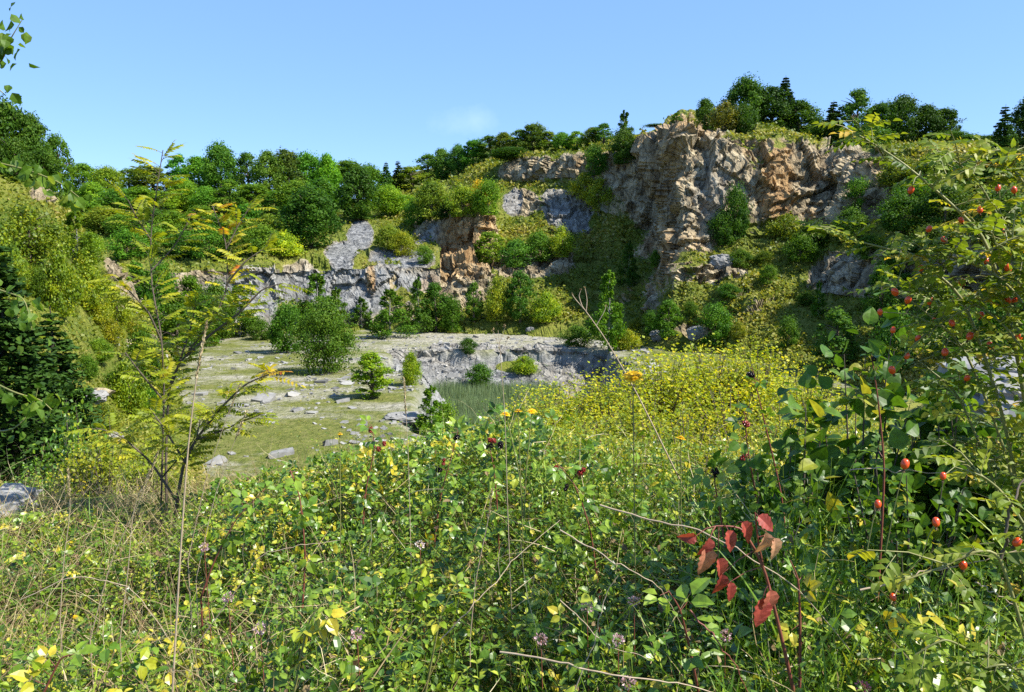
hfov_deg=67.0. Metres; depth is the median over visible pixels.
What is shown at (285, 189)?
broadleaf tree
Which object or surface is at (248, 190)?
broadleaf tree
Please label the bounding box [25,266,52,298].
bush
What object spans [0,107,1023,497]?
ground cover
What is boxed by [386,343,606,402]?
pit wall
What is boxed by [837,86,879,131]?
young tree
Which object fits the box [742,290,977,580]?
dark shrub
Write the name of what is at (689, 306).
bush
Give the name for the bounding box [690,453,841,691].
dark shrub
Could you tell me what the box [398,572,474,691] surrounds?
bramble cane
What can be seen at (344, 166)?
broadleaf tree
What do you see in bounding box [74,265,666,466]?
loose stones
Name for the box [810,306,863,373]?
young tree
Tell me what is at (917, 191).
bush
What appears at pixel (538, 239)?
bush
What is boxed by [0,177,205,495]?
slope
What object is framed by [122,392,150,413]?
bush
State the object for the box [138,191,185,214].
young tree
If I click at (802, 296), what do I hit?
bush
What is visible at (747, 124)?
bush
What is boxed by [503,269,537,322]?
young tree
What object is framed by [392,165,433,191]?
young tree
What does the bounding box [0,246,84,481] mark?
spruce tree
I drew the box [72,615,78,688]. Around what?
yellow flower
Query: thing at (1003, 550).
dry cane
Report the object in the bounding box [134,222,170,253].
bush
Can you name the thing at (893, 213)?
bush
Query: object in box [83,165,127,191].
broadleaf tree
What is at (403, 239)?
bush
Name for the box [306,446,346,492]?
bush
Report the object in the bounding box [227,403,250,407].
rock
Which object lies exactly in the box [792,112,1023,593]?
rose bush
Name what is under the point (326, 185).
broadleaf tree
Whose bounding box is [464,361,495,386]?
bush
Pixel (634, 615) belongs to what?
herb flower
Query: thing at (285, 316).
bush
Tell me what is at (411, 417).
rock
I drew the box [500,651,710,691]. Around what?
dry cane
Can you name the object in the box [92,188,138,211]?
broadleaf tree
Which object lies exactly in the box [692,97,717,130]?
broadleaf tree
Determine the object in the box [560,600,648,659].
dry cane
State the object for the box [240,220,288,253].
bush
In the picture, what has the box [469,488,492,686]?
grass stalk
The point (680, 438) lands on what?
yellow flower
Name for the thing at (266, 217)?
broadleaf tree
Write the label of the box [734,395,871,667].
dark shrub
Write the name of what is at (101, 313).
bush
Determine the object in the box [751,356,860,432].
yellow shrub
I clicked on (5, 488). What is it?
boulder
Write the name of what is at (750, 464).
bramble cane
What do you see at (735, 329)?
bush
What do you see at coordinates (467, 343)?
bush
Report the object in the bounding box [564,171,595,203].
bush
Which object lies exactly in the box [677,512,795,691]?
red leaved shoot
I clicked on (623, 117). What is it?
spruce tree
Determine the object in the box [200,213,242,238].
broadleaf tree
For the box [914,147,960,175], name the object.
bush
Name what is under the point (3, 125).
broadleaf tree
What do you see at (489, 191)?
bush
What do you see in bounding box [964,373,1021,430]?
rock slab
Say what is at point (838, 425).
yellow shrub
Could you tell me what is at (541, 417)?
yellow shrub
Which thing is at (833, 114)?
spruce tree
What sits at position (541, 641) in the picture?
herb flower
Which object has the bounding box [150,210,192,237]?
broadleaf tree
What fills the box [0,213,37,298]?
bush
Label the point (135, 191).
broadleaf tree
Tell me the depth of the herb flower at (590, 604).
2.32 m
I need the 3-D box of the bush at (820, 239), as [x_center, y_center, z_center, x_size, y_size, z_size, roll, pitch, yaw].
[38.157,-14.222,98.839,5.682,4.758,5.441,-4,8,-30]
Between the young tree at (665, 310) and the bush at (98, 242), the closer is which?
the bush at (98, 242)
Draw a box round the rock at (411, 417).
[384,411,426,424]
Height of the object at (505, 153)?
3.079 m
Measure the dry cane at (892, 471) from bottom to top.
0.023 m
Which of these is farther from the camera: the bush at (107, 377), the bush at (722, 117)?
the bush at (722, 117)
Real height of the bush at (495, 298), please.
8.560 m
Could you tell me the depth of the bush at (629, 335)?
92.35 m
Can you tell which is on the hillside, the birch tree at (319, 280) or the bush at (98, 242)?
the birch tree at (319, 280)
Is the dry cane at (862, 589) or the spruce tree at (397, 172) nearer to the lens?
the dry cane at (862, 589)
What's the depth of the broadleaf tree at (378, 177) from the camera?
181.01 m
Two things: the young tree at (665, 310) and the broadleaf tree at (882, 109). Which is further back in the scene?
the broadleaf tree at (882, 109)
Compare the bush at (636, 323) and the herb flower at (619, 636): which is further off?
the bush at (636, 323)
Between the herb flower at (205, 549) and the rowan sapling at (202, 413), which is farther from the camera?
the rowan sapling at (202, 413)
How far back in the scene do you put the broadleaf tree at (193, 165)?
188.54 m
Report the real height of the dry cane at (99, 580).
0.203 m
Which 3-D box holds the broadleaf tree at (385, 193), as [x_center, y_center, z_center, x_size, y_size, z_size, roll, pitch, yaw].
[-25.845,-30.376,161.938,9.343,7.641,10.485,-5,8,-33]
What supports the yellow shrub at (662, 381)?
on the bank
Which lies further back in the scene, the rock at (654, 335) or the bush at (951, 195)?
the rock at (654, 335)
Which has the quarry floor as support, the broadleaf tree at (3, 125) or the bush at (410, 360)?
the bush at (410, 360)
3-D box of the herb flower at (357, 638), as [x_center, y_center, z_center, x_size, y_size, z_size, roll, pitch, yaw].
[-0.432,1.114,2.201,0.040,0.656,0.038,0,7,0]
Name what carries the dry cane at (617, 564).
on the undergrowth
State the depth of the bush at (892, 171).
95.03 m
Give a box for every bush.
[0,130,43,183]
[0,198,79,261]
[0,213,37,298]
[4,457,78,498]
[12,251,37,289]
[22,143,66,185]
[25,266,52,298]
[26,383,122,498]
[32,242,94,317]
[40,227,69,243]
[48,426,153,497]
[70,251,115,310]
[77,351,102,380]
[79,229,108,254]
[86,301,115,325]
[88,400,126,431]
[90,337,115,364]
[96,315,126,343]
[98,369,122,393]
[102,226,154,259]
[103,285,138,328]
[104,352,155,420]
[110,446,190,493]
[120,320,167,389]
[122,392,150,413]
[124,314,143,335]
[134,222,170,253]
[140,256,180,329]
[142,388,162,415]
[180,286,227,346]
[181,219,233,258]
[197,275,245,338]
[215,224,255,256]
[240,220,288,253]
[247,317,273,340]
[257,229,308,256]
[263,296,312,351]
[280,291,370,375]
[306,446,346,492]
[372,223,401,249]
[387,227,417,255]
[389,193,413,206]
[399,194,427,226]
[400,348,423,385]
[409,178,451,220]
[414,244,435,263]
[432,400,458,432]
[436,296,465,331]
[441,181,479,219]
[457,336,478,354]
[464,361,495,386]
[465,177,494,203]
[468,175,504,219]
[483,270,509,323]
[497,237,532,269]
[509,354,541,374]
[523,228,555,265]
[528,288,566,321]
[545,223,578,259]
[556,323,594,346]
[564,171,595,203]
[579,174,614,211]
[581,141,612,179]
[607,124,636,168]
[615,328,642,350]
[627,317,644,329]
[641,123,661,127]
[641,309,657,335]
[650,250,659,267]
[682,300,698,315]
[693,299,736,344]
[704,205,736,245]
[707,99,742,130]
[713,282,742,298]
[719,178,752,238]
[726,247,755,268]
[730,320,748,337]
[731,97,761,134]
[751,251,773,263]
[756,263,779,283]
[758,211,805,239]
[772,312,801,347]
[777,232,824,261]
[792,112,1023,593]
[792,217,830,248]
[793,290,815,305]
[805,117,839,140]
[831,203,871,238]
[834,121,900,147]
[838,173,873,210]
[846,438,1023,691]
[848,233,884,262]
[860,303,927,375]
[869,153,925,185]
[869,190,940,232]
[874,232,922,280]
[885,174,933,205]
[907,179,976,223]
[908,221,954,250]
[913,278,978,352]
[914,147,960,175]
[929,129,980,141]
[943,159,985,193]
[959,183,1023,238]
[959,282,1023,356]
[962,210,1015,246]
[964,158,994,180]
[970,134,996,140]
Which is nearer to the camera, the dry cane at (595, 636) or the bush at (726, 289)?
the dry cane at (595, 636)
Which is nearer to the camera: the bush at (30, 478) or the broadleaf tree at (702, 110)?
the bush at (30, 478)
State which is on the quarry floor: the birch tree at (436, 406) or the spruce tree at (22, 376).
the birch tree at (436, 406)
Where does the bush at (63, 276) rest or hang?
on the slope
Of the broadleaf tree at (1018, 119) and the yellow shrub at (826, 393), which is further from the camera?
the broadleaf tree at (1018, 119)
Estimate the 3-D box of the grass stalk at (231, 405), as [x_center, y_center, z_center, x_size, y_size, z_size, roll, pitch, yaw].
[-1.188,0.787,3.120,0.252,1.304,0.015,0,7,0]
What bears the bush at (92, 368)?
on the slope
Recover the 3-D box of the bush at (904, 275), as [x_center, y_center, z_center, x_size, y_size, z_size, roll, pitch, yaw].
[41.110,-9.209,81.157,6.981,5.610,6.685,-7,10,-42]
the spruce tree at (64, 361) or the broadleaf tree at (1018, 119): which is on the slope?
the spruce tree at (64, 361)
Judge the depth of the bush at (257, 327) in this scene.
103.79 m
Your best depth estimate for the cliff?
108.95 m
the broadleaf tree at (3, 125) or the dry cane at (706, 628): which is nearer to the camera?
the dry cane at (706, 628)
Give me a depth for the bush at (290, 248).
122.32 m
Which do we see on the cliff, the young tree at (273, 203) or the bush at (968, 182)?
the bush at (968, 182)
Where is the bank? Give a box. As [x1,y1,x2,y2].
[0,396,1023,691]
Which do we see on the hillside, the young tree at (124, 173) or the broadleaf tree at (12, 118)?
the young tree at (124, 173)
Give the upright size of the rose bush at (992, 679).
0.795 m
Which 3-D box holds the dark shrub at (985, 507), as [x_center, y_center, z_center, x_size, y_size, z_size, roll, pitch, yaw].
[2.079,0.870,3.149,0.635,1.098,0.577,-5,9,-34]
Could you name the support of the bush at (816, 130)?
on the cliff
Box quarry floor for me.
[171,330,920,497]
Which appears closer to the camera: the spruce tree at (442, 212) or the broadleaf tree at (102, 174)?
the spruce tree at (442, 212)
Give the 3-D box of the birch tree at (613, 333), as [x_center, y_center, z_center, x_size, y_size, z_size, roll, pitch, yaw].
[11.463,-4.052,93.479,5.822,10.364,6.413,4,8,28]
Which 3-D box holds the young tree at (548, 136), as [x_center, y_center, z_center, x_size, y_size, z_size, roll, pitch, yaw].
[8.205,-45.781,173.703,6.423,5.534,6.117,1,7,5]
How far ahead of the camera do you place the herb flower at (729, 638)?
2.16 m
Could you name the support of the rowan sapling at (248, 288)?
on the bank
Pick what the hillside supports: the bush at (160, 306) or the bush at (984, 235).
the bush at (160, 306)
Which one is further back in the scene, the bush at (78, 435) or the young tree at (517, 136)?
the young tree at (517, 136)
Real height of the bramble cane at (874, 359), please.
1.469 m
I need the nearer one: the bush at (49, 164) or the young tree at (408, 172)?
the bush at (49, 164)
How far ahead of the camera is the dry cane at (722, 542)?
1.88 m
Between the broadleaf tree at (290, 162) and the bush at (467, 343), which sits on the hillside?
the broadleaf tree at (290, 162)
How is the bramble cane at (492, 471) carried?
on the bank
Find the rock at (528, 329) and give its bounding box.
[525,327,533,331]
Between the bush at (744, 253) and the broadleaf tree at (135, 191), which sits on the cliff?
the bush at (744, 253)
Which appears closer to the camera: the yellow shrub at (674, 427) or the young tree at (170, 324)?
the yellow shrub at (674, 427)
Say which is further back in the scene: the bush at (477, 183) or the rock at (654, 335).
the bush at (477, 183)
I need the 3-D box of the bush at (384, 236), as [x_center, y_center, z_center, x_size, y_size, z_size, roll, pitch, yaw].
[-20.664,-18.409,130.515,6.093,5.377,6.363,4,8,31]
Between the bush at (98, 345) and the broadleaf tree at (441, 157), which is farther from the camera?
the broadleaf tree at (441, 157)
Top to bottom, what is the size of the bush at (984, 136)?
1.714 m
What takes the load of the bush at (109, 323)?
on the slope
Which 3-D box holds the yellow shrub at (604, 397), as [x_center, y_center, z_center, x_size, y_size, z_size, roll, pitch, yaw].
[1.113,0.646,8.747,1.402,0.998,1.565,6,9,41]
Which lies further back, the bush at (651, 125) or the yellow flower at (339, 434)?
the bush at (651, 125)
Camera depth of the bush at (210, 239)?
119.96 m
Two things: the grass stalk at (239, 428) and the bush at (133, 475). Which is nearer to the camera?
the grass stalk at (239, 428)
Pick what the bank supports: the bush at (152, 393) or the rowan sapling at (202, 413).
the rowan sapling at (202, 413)
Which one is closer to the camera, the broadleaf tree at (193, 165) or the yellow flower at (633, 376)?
the yellow flower at (633, 376)
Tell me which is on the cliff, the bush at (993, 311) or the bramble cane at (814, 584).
the bush at (993, 311)
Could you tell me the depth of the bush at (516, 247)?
125.36 m
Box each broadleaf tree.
[0,92,44,178]
[0,120,19,146]
[12,110,66,179]
[64,162,95,192]
[68,200,105,226]
[75,180,108,205]
[81,206,117,231]
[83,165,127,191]
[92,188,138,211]
[99,210,153,235]
[120,186,157,209]
[126,164,172,192]
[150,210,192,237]
[161,229,196,257]
[166,177,198,211]
[181,155,217,187]
[188,185,224,213]
[196,138,244,195]
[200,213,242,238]
[229,181,272,211]
[233,201,265,236]
[244,148,288,197]
[248,213,285,243]
[268,147,305,188]
[268,178,308,214]
[268,181,346,247]
[285,149,320,183]
[308,177,342,213]
[314,152,343,197]
[333,163,382,220]
[334,157,361,193]
[355,162,391,202]
[366,184,410,216]
[429,147,454,180]
[446,144,468,175]
[458,137,485,167]
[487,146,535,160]
[491,131,517,153]
[517,121,547,151]
[549,132,569,150]
[580,127,602,145]
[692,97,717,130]
[716,71,773,127]
[754,83,794,126]
[778,98,826,134]
[864,98,903,141]
[883,92,927,141]
[906,103,946,139]
[923,105,966,140]
[1007,97,1023,146]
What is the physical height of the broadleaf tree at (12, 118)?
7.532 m
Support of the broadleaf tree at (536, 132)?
on the cliff
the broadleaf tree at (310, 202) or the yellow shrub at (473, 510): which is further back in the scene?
the broadleaf tree at (310, 202)
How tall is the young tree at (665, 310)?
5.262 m
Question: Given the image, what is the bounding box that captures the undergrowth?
[0,364,1023,691]
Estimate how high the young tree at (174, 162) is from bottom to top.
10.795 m
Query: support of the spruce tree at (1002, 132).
on the cliff
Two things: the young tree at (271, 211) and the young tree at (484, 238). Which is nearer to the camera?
the young tree at (484, 238)
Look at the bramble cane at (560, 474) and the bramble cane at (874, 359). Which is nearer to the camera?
the bramble cane at (874, 359)
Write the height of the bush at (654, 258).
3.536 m
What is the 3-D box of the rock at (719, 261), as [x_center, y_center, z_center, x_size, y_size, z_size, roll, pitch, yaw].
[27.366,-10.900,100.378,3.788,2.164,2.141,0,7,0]
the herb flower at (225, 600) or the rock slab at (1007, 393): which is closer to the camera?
the herb flower at (225, 600)
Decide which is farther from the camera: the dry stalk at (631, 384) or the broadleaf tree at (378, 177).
the broadleaf tree at (378, 177)
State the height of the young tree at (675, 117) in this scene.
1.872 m
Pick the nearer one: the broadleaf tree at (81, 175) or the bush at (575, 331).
the bush at (575, 331)
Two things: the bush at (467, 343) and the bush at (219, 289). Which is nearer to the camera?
the bush at (467, 343)
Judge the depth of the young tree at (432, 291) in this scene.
112.69 m
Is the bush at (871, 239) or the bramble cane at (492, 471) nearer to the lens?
the bramble cane at (492, 471)
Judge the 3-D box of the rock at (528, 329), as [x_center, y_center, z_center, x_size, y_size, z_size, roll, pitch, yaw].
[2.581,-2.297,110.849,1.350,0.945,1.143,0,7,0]
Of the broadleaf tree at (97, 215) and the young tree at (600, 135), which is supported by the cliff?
the young tree at (600, 135)
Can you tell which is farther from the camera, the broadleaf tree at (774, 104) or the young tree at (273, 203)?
the young tree at (273, 203)
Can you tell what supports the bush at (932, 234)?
on the cliff
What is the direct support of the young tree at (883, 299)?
on the cliff
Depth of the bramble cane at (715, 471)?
2.67 m
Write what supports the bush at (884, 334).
on the cliff
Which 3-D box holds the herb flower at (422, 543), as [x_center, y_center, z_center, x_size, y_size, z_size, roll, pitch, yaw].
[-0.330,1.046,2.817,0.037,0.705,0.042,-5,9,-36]
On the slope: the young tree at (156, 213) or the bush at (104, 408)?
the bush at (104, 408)
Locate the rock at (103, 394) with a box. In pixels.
[86,390,108,404]
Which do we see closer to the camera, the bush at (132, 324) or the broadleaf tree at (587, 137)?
the bush at (132, 324)
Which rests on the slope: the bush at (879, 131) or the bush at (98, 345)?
the bush at (98, 345)
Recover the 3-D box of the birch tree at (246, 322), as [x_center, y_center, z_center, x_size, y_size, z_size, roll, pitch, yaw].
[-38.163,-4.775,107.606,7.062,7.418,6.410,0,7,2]
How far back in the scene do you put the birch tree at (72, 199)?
2.28 m
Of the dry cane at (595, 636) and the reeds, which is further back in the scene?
the reeds
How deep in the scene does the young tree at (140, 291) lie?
102.87 m
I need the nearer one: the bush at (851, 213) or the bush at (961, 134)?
the bush at (851, 213)
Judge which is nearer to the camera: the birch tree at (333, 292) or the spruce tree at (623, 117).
the birch tree at (333, 292)
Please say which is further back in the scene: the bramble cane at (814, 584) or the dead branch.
the dead branch
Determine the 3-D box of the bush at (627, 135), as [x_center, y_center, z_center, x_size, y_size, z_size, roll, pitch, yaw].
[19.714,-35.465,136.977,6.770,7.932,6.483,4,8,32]
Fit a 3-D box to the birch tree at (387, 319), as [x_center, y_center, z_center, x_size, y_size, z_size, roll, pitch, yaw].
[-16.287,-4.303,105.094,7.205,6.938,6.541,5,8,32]
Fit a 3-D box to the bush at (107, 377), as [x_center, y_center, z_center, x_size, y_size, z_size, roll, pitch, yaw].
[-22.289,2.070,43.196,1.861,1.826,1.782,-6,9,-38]
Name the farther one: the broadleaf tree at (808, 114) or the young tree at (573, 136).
the young tree at (573, 136)
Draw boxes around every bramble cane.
[9,640,99,691]
[200,480,276,655]
[275,467,321,668]
[288,587,345,691]
[351,415,385,544]
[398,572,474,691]
[430,415,469,617]
[475,420,512,629]
[545,449,599,631]
[642,578,714,691]
[691,449,740,670]
[725,402,769,556]
[742,368,787,551]
[776,558,822,687]
[860,348,894,647]
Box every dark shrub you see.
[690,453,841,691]
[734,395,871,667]
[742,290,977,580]
[830,436,1017,689]
[864,346,1023,582]
[927,448,1023,665]
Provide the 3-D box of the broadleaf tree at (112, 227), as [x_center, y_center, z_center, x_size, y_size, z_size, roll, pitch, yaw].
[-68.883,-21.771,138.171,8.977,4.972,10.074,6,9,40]
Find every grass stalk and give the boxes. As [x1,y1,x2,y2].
[59,468,70,679]
[89,451,158,684]
[119,468,150,686]
[171,319,207,691]
[188,383,240,654]
[196,410,247,657]
[403,377,413,683]
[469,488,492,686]
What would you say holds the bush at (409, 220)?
on the cliff
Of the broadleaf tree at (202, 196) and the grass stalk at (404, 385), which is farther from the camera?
the broadleaf tree at (202, 196)
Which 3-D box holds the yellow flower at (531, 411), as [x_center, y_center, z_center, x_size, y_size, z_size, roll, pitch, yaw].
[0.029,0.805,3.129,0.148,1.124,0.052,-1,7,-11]
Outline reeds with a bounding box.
[430,376,567,432]
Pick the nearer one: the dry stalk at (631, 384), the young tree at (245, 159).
the dry stalk at (631, 384)
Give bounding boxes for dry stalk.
[491,324,511,618]
[571,287,705,529]
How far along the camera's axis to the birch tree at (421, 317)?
111.04 m
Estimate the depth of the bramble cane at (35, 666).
2.11 m
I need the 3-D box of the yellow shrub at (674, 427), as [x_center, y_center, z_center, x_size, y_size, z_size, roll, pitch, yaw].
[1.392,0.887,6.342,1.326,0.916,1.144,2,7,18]
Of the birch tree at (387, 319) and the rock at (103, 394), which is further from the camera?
the birch tree at (387, 319)
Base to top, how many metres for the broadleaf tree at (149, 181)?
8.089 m
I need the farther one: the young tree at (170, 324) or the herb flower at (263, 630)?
the young tree at (170, 324)
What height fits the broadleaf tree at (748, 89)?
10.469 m
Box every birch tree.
[0,2,91,442]
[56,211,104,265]
[216,285,263,337]
[294,273,341,327]
[330,287,350,330]
[349,296,373,327]
[366,289,419,337]
[401,277,435,333]
[412,385,444,441]
[582,270,628,354]
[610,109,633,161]
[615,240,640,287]
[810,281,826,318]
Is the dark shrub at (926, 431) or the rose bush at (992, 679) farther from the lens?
the dark shrub at (926, 431)
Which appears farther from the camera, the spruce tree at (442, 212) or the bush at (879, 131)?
the spruce tree at (442, 212)
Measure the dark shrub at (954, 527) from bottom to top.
1.136 m
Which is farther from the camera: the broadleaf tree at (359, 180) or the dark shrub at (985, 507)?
the broadleaf tree at (359, 180)
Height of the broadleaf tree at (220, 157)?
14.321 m
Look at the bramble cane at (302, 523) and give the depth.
2.90 m
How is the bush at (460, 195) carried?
on the cliff
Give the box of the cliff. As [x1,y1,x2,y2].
[385,109,1023,394]
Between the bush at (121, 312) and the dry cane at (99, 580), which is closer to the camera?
the dry cane at (99, 580)
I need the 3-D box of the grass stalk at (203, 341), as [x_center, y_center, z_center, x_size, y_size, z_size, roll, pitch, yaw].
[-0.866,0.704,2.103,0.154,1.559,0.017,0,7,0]
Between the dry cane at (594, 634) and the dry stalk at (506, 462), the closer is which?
the dry cane at (594, 634)
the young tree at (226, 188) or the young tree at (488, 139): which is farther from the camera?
the young tree at (488, 139)
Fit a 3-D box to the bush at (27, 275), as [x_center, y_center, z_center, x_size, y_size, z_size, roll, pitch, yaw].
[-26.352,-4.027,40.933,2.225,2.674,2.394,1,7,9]
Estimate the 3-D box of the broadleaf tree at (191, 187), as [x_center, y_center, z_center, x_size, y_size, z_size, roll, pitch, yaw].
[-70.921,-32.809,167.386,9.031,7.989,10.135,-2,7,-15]
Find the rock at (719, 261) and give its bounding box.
[709,254,733,268]
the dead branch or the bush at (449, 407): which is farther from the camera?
the bush at (449, 407)
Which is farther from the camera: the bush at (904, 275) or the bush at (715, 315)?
the bush at (715, 315)
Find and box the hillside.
[53,192,440,339]
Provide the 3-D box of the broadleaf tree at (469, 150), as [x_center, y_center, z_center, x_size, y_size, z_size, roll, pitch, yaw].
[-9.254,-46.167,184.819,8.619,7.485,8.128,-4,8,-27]
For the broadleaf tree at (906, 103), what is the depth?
118.94 m
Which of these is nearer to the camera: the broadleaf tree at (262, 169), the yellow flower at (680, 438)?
the yellow flower at (680, 438)
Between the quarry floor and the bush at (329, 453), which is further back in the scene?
the quarry floor
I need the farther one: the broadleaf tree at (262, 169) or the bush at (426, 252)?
the broadleaf tree at (262, 169)
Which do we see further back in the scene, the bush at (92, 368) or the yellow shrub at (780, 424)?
the bush at (92, 368)
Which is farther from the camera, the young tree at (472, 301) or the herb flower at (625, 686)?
the young tree at (472, 301)
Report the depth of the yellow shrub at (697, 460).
4.84 m
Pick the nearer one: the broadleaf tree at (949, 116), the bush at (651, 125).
the broadleaf tree at (949, 116)
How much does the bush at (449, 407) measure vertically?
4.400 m
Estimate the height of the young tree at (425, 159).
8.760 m
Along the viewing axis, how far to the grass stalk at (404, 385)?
2.87 m
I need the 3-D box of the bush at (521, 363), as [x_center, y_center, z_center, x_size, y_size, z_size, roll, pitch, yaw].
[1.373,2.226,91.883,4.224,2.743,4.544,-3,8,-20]
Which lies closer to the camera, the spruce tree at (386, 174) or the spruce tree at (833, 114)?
the spruce tree at (833, 114)
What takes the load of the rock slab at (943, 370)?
on the rock slab at (1007, 393)
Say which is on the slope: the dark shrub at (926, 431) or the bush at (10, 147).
the bush at (10, 147)
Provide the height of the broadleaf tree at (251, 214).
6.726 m
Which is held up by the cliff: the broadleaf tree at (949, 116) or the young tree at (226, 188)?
the broadleaf tree at (949, 116)
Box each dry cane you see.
[20,576,169,639]
[200,540,337,639]
[440,520,559,639]
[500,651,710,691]
[560,529,689,639]
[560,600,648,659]
[574,575,617,689]
[600,504,849,649]
[689,609,747,691]
[850,467,957,473]
[860,549,1023,590]
[974,581,1018,606]
[1000,478,1023,559]
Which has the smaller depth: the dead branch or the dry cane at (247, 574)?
the dry cane at (247, 574)
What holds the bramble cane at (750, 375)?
on the bank
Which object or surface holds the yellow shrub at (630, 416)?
on the bank
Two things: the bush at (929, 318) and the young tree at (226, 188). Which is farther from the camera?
the young tree at (226, 188)
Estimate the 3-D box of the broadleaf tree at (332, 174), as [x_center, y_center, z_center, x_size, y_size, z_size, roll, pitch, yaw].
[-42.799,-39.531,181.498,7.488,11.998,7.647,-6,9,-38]
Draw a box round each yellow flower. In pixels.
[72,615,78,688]
[338,432,342,606]
[502,408,536,619]
[621,370,644,679]
[676,435,685,653]
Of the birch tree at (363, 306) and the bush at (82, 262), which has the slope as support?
the bush at (82, 262)
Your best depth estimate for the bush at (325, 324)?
74.18 m
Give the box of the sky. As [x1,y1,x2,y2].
[0,0,1023,197]
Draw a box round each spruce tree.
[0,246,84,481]
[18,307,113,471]
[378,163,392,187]
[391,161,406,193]
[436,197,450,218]
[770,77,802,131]
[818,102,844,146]
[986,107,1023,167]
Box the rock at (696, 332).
[686,325,706,340]
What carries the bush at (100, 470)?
on the bank
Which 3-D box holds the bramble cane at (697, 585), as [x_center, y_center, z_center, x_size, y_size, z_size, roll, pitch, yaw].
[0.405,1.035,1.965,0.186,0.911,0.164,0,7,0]
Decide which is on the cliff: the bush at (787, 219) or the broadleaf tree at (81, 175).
the bush at (787, 219)
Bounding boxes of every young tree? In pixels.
[46,131,79,199]
[111,167,149,188]
[125,207,171,228]
[126,258,152,311]
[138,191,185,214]
[153,301,203,362]
[163,153,193,182]
[169,275,203,331]
[182,205,218,232]
[211,178,243,212]
[232,150,263,190]
[254,205,287,230]
[256,190,287,213]
[346,350,396,398]
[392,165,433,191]
[412,153,443,182]
[419,282,451,331]
[464,280,484,322]
[473,230,508,267]
[474,134,499,158]
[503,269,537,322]
[507,128,530,148]
[535,130,555,152]
[564,130,583,150]
[590,122,614,143]
[653,298,684,340]
[671,112,684,122]
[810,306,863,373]
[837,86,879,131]
[858,263,901,329]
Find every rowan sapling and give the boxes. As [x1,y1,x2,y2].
[62,361,305,531]
[81,140,219,529]
[133,195,313,515]
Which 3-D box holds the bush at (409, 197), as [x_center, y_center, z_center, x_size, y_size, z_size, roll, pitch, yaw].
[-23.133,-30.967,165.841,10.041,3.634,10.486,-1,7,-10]
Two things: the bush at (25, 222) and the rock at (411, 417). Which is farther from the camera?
the rock at (411, 417)
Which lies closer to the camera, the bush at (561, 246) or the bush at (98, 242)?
the bush at (98, 242)
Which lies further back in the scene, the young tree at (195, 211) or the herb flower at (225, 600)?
the young tree at (195, 211)
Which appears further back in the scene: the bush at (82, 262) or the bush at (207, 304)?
the bush at (207, 304)
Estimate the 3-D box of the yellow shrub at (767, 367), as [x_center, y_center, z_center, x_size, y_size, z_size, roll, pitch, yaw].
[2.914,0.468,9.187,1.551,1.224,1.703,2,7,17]
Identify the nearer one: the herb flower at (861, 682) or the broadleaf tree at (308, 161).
the herb flower at (861, 682)
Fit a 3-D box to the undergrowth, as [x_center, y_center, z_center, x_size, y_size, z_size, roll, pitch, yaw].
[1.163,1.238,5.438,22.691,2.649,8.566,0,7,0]
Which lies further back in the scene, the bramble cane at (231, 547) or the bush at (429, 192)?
the bush at (429, 192)
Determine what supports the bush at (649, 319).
on the cliff
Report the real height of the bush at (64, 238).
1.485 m
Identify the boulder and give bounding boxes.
[0,483,42,517]
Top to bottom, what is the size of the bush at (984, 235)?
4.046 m
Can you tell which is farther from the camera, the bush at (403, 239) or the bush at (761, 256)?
the bush at (403, 239)
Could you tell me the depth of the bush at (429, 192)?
140.23 m
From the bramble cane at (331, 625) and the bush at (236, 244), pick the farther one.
the bush at (236, 244)
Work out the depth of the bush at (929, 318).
60.13 m
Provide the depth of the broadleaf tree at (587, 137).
166.56 m
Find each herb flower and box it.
[199,542,212,686]
[221,591,235,690]
[252,621,265,691]
[350,627,363,691]
[415,540,424,664]
[533,633,547,691]
[580,602,593,690]
[612,633,624,691]
[620,675,635,691]
[628,595,639,689]
[720,629,731,677]
[855,680,870,691]
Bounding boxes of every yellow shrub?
[454,425,554,546]
[493,401,600,459]
[499,373,612,438]
[504,421,614,550]
[548,411,656,485]
[549,361,664,433]
[556,383,708,465]
[573,420,691,554]
[591,335,731,428]
[615,401,763,485]
[642,436,747,554]
[655,370,806,457]
[658,332,777,421]
[689,335,822,425]
[714,384,853,469]
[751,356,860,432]
[784,416,880,479]
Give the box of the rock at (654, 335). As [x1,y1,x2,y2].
[649,330,665,341]
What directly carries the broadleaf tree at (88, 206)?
on the hillside
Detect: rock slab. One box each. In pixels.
[936,356,1023,382]
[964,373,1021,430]
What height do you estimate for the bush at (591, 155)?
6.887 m
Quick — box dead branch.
[159,416,211,480]
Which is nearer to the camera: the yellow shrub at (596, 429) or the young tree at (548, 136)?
the yellow shrub at (596, 429)
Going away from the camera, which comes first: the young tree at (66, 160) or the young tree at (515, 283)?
the young tree at (66, 160)
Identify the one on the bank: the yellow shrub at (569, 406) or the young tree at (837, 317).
the yellow shrub at (569, 406)

